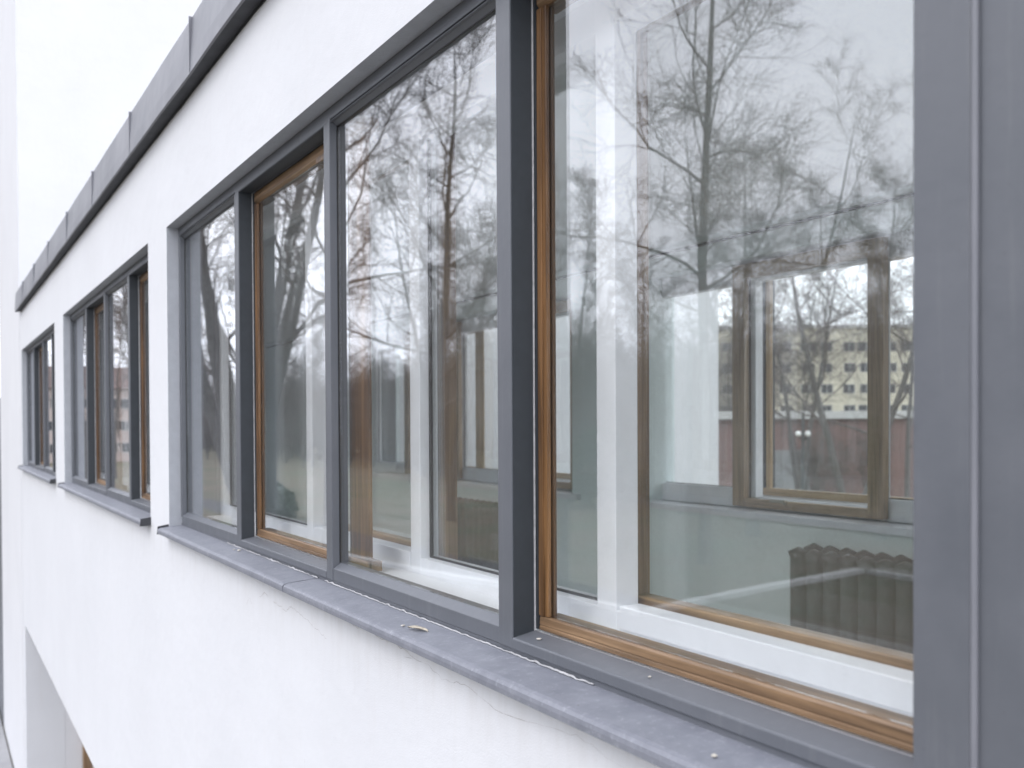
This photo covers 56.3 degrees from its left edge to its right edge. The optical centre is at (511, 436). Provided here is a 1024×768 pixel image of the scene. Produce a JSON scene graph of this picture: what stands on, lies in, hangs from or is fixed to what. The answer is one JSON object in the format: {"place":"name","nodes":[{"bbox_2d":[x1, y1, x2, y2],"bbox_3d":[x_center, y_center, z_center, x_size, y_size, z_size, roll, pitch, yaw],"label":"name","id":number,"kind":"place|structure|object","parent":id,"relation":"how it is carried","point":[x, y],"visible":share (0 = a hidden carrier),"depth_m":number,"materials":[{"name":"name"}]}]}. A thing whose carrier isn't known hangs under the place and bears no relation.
{"place":"outdoors","nodes":[
{"label":"outdoors","id":0,"kind":"place"},
{"bbox_2d":[0,717,12,767],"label":"pavement","id":1,"kind":"structure","parent":0,"point":[5,760],"depth_m":13.14,"materials":[{"name":"grey concrete"}]},
{"bbox_2d":[0,714,13,767],"bbox_3d":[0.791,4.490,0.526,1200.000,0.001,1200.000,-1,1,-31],"label":"ground","id":2,"kind":"structure","parent":0,"point":[7,742],"depth_m":13.62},
{"bbox_2d":[718,324,730,403],"bbox_3d":[7.455,-3.134,42.321,5.389,14.315,6.056,0,1,24],"label":"bare tree","id":3,"kind":"object","parent":2,"relation":"on","point":[722,380],"visible":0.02,"depth_m":40.58,"materials":[{"name":"brown plant"}]},
{"bbox_2d":[718,280,828,417],"bbox_3d":[8.598,-5.457,46.122,12.951,18.851,10.327,0,1,38],"label":"bare tree","id":4,"kind":"object","parent":2,"relation":"on","point":[720,330],"depth_m":44.64,"materials":[{"name":"brown plant"}]},
{"bbox_2d":[718,281,862,410],"bbox_3d":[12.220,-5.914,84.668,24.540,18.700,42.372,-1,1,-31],"label":"bare tree","id":5,"kind":"object","parent":2,"relation":"on","point":[728,400],"visible":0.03,"depth_m":76.76,"materials":[{"name":"plant"}]},
{"bbox_2d":[775,278,819,410],"bbox_3d":[17.358,-3.441,62.198,6.056,14.315,5.389,0,1,34],"label":"bare tree","id":6,"kind":"object","parent":2,"relation":"on","point":[782,359],"visible":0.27,"depth_m":61.35,"materials":[{"name":"brown plant"}]},
{"bbox_2d":[795,412,810,489],"bbox_3d":[10.664,1.543,35.026,0.558,4.900,0.240,0,1,0],"label":"street lamp","id":7,"kind":"object","parent":2,"relation":"on","point":[807,434],"visible":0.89,"depth_m":34.97,"materials":[{"name":"grey metal"}]},
{"bbox_2d":[718,257,912,494],"bbox_3d":[10.018,-2.808,27.938,10.347,13.953,8.366,0,1,40],"label":"bare tree","id":8,"kind":"object","parent":2,"relation":"on","point":[821,419],"visible":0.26,"depth_m":28.04,"materials":[{"name":"brown plant"}]},
{"bbox_2d":[718,410,912,497],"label":"brick warehouse","id":9,"kind":"structure","parent":2,"relation":"on","point":[783,480],"depth_m":55.14,"materials":[{"name":"brick"}]},
{"bbox_2d":[718,324,912,410],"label":"apartment building","id":10,"kind":"structure","parent":2,"relation":"on","point":[836,405],"depth_m":130.02,"materials":[{"name":"concrete"}]},
{"bbox_2d":[722,343,731,351],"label":"window","id":11,"kind":"structure","parent":10,"relation":"in","point":[728,346],"depth_m":129.95,"materials":[{"name":"glass"}]},
{"bbox_2d":[779,385,790,393],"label":"window","id":12,"kind":"structure","parent":10,"relation":"in","point":[781,385],"depth_m":130.01,"materials":[{"name":"glass"}]},
{"bbox_2d":[801,384,812,393],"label":"window","id":13,"kind":"structure","parent":10,"relation":"in","point":[804,386],"depth_m":130.01,"materials":[{"name":"glass"}]},
{"bbox_2d":[821,384,832,392],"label":"window","id":14,"kind":"structure","parent":10,"relation":"in","point":[825,385],"depth_m":130.01,"materials":[{"name":"glass"}]},
{"bbox_2d":[823,405,831,410],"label":"window","id":15,"kind":"structure","parent":10,"relation":"in","point":[828,407],"depth_m":130.04,"materials":[{"name":"glass"}]},
{"bbox_2d":[843,384,854,392],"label":"window","id":16,"kind":"structure","parent":10,"relation":"in","point":[849,387],"depth_m":130.01,"materials":[{"name":"glass"}]},
{"bbox_2d":[843,342,854,350],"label":"window","id":17,"kind":"structure","parent":10,"relation":"in","point":[850,346],"depth_m":129.95,"materials":[{"name":"glass"}]},
{"bbox_2d":[844,405,855,410],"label":"window","id":18,"kind":"structure","parent":10,"relation":"in","point":[846,408],"depth_m":130.08,"materials":[{"name":"glass"}]},
{"bbox_2d":[844,363,855,371],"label":"window","id":19,"kind":"structure","parent":10,"relation":"in","point":[849,364],"depth_m":129.98,"materials":[{"name":"glass"}]},
{"bbox_2d":[857,342,866,350],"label":"window","id":20,"kind":"structure","parent":10,"relation":"in","point":[865,345],"depth_m":129.95,"materials":[{"name":"glass"}]},
{"bbox_2d":[858,405,866,410],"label":"window","id":21,"kind":"structure","parent":10,"relation":"in","point":[860,407],"depth_m":130.08,"materials":[{"name":"glass"}]},
{"bbox_2d":[860,384,866,392],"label":"window","id":22,"kind":"structure","parent":10,"relation":"in","point":[861,385],"depth_m":130.01,"materials":[{"name":"glass"}]},
{"bbox_2d":[860,363,866,371],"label":"window","id":23,"kind":"structure","parent":10,"relation":"in","point":[862,366],"depth_m":129.98,"materials":[{"name":"glass"}]},
{"bbox_2d":[890,384,895,392],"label":"window","id":24,"kind":"structure","parent":10,"relation":"in","point":[893,387],"depth_m":130.04,"materials":[{"name":"glass"}]},
{"bbox_2d":[890,363,896,371],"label":"window","id":25,"kind":"structure","parent":10,"relation":"in","point":[892,365],"depth_m":129.98,"materials":[{"name":"glass"}]},
{"bbox_2d":[890,342,896,350],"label":"window","id":26,"kind":"structure","parent":10,"relation":"in","point":[891,343],"depth_m":129.95,"materials":[{"name":"glass"}]},
{"bbox_2d":[901,405,912,410],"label":"window","id":27,"kind":"structure","parent":10,"relation":"in","point":[903,407],"depth_m":130.08,"materials":[{"name":"glass"}]},
{"bbox_2d":[718,263,912,489],"bbox_3d":[13.007,-3.461,43.864,10.994,14.825,8.889,-1,1,-17],"label":"bare tree","id":28,"kind":"object","parent":2,"relation":"on","point":[797,478],"visible":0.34,"depth_m":43.48,"materials":[{"name":"brown plant"}]},
{"bbox_2d":[778,417,901,493],"bbox_3d":[14.849,1.442,44.848,11.589,4.857,11.571,-1,1,-31],"label":"brush","id":29,"kind":"object","parent":2,"relation":"on","point":[815,477],"visible":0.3,"depth_m":44.92,"materials":[{"name":"plant"}]},
{"bbox_2d":[826,257,912,497],"bbox_3d":[17.980,-2.656,42.115,7.229,13.196,9.066,0,1,37],"label":"bare tree","id":30,"kind":"object","parent":2,"relation":"on","point":[909,423],"visible":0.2,"depth_m":42.25,"materials":[{"name":"brown plant"}]},
{"bbox_2d":[0,0,1023,767],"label":"white building","id":31,"kind":"structure","parent":0,"point":[322,314],"depth_m":3.08,"materials":[{"name":"paint"}]},
{"bbox_2d":[18,329,55,483],"bbox_3d":[-4.639,-0.301,9.515,0.275,1.353,3.387,-1,1,-31],"label":"window","id":32,"kind":"structure","parent":31,"relation":"in","point":[41,437],"depth_m":9.79,"materials":[{"name":"grey paint"}]},
{"bbox_2d":[82,744,93,767],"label":"entrance door","id":33,"kind":"structure","parent":31,"relation":"in","point":[86,762],"depth_m":11.12,"materials":[{"name":"brown wood"}]},
{"bbox_2d":[58,253,150,525],"bbox_3d":[-2.526,-0.267,6.107,0.341,1.353,3.447,-1,1,-31],"label":"window","id":34,"kind":"structure","parent":31,"relation":"in","point":[109,341],"depth_m":5.94,"materials":[{"name":"grey paint"}]},
{"bbox_2d":[407,625,427,631],"bbox_3d":[-0.204,0.413,2.066,0.064,0.007,0.018,0,1,41],"label":"dry leaf","id":35,"kind":"object","parent":31,"relation":"on","point":[418,627],"visible":1,"depth_m":2.07,"materials":[{"name":"beige plant"}]},
{"bbox_2d":[372,298,580,499],"bbox_3d":[-0.368,-0.290,8.115,0.488,1.380,3.850,-1,1,-31],"label":"window","id":36,"kind":"structure","parent":31,"relation":"in","point":[384,347],"depth_m":8.12,"materials":[{"name":"grey paint"}]},
{"bbox_2d":[457,497,498,570],"bbox_3d":[-0.265,0.898,7.409,0.205,0.815,0.883,-1,1,-31],"label":"radiator","id":37,"kind":"object","parent":31,"relation":"on","point":[477,520],"visible":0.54,"depth_m":7.26,"materials":[{"name":"metal"}]},
{"bbox_2d":[157,0,912,767],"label":"window","id":38,"kind":"structure","parent":31,"relation":"in","point":[747,691],"depth_m":1.91,"materials":[{"name":"grey paint"}]},
{"bbox_2d":[650,229,912,536],"bbox_3d":[1.849,-0.254,4.472,0.488,1.380,3.920,-1,1,-31],"label":"window","id":39,"kind":"structure","parent":31,"relation":"in","point":[752,283],"depth_m":5.07,"materials":[{"name":"grey paint"}]},
{"bbox_2d":[788,543,912,653],"bbox_3d":[1.732,0.930,4.128,0.205,0.815,1.275,-1,1,-31],"label":"radiator","id":40,"kind":"object","parent":31,"relation":"on","point":[864,596],"visible":0.27,"depth_m":4.31,"materials":[{"name":"metal"}]},
{"bbox_2d":[718,257,912,324],"label":"sky","id":41,"kind":"structure","parent":0,"point":[894,266],"materials":[{"name":"white"}]}
]}

